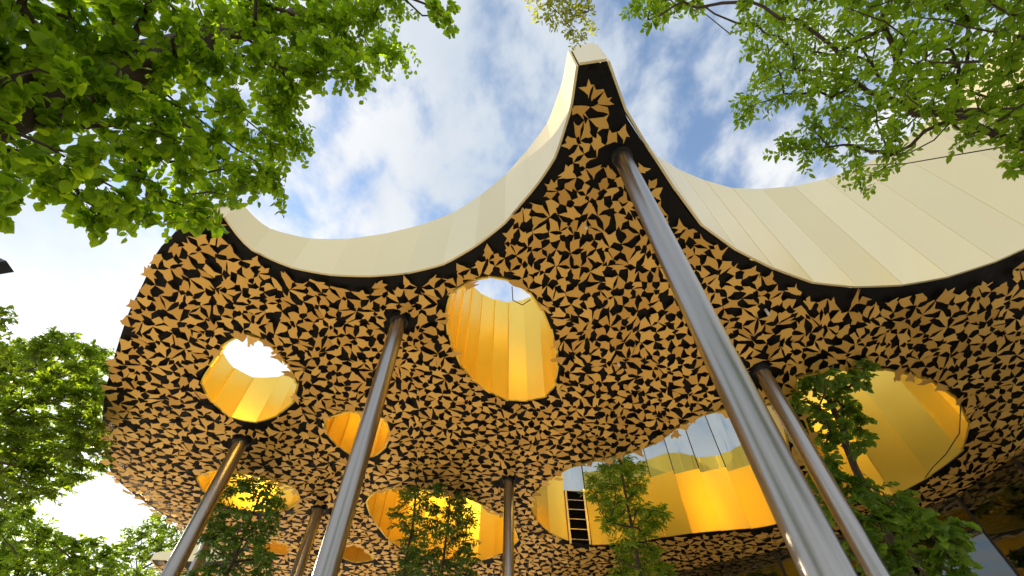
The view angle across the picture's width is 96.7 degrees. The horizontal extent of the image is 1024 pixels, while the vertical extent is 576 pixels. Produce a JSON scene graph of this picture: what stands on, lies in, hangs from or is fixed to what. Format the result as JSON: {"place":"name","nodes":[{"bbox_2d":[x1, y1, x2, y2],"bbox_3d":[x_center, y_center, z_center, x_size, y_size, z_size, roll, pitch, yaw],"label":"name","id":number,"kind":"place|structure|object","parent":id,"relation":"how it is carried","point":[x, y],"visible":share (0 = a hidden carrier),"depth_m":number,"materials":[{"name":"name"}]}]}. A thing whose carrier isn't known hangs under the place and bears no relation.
{"place":"outdoors","nodes":[
{"label":"outdoors","id":0,"kind":"place"},
{"bbox_2d":[0,0,1022,575],"label":"sky","id":1,"kind":"structure","parent":0,"point":[422,147],"materials":[{"name":"blue"}]},
{"label":"ground","id":2,"kind":"structure","parent":0,"visible":0},
{"bbox_2d":[0,258,13,273],"bbox_3d":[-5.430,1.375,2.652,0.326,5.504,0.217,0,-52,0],"label":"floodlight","id":3,"kind":"object","parent":2,"relation":"on","point":[5,267],"visible":1,"depth_m":4.75,"materials":[{"name":"black metal"}]},
{"bbox_2d":[0,305,19,371],"bbox_3d":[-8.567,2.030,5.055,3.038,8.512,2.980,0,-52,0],"label":"park tree","id":4,"kind":"object","parent":2,"relation":"on","point":[4,327],"visible":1,"depth_m":7.35,"materials":[{"name":"green plant"}]},
{"bbox_2d":[0,325,117,510],"bbox_3d":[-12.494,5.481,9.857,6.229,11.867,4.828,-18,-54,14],"label":"park tree","id":5,"kind":"object","parent":2,"relation":"on","point":[22,436],"visible":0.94,"depth_m":11.12,"materials":[{"name":"green plant"}]},
{"bbox_2d":[0,503,124,575],"bbox_3d":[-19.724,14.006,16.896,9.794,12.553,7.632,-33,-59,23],"label":"park tree","id":6,"kind":"object","parent":2,"relation":"on","point":[15,554],"visible":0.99,"depth_m":18.80,"materials":[{"name":"green plant"}]},
{"bbox_2d":[111,508,184,575],"bbox_3d":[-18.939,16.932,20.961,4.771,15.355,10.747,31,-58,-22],"label":"park tree","id":7,"kind":"object","parent":2,"relation":"on","point":[159,539],"visible":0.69,"depth_m":24.78,"materials":[{"name":"green plant"}]},
{"bbox_2d":[0,0,460,247],"bbox_3d":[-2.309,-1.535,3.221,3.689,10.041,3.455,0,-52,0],"label":"linden tree","id":8,"kind":"object","parent":2,"relation":"on","point":[55,92],"visible":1,"depth_m":3.79,"materials":[{"name":"green plant"}]},
{"bbox_2d":[181,474,287,575],"bbox_3d":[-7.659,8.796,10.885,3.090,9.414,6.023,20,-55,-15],"label":"young tree","id":9,"kind":"object","parent":2,"relation":"on","point":[219,523],"visible":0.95,"depth_m":12.89,"materials":[{"name":"green plant"}]},
{"bbox_2d":[381,482,453,575],"bbox_3d":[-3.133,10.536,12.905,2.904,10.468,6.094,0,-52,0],"label":"young tree","id":10,"kind":"object","parent":2,"relation":"on","point":[414,494],"visible":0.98,"depth_m":14.43,"materials":[{"name":"green plant"}]},
{"bbox_2d":[438,489,483,575],"bbox_3d":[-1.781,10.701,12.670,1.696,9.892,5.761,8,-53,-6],"label":"young tree","id":11,"kind":"object","parent":2,"relation":"on","point":[457,527],"visible":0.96,"depth_m":15.09,"materials":[{"name":"green plant"}]},
{"bbox_2d":[97,31,1023,575],"bbox_3d":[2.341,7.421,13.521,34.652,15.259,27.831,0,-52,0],"label":"pavilion","id":12,"kind":"structure","parent":2,"relation":"on","point":[677,331],"depth_m":11.52,"materials":[{"name":"gold"}]},
{"bbox_2d":[524,0,600,49],"bbox_3d":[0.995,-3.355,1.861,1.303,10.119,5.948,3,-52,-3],"label":"locust tree","id":13,"kind":"object","parent":2,"relation":"on","point":[564,10],"visible":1,"depth_m":6.17,"materials":[{"name":"green plant"}]},
{"bbox_2d":[577,454,679,575],"bbox_3d":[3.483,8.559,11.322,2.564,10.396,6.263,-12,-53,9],"label":"young tree","id":14,"kind":"object","parent":2,"relation":"on","point":[630,562],"visible":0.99,"depth_m":13.32,"materials":[{"name":"green plant"}]},
{"bbox_2d":[619,0,1023,200],"bbox_3d":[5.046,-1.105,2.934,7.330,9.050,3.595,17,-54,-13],"label":"elm tree","id":15,"kind":"object","parent":2,"relation":"on","point":[952,112],"visible":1,"depth_m":4.42,"materials":[{"name":"green plant"}]},
{"bbox_2d":[789,357,914,574],"bbox_3d":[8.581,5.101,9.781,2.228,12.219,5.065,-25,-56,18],"label":"maple tree","id":16,"kind":"object","parent":2,"relation":"on","point":[841,430],"visible":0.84,"depth_m":11.28,"materials":[{"name":"green plant"}]},
{"bbox_2d":[804,452,984,575],"bbox_3d":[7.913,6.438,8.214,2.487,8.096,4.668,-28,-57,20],"label":"maple tree","id":17,"kind":"object","parent":2,"relation":"on","point":[953,546],"visible":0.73,"depth_m":8.51,"materials":[{"name":"green plant"}]}
]}

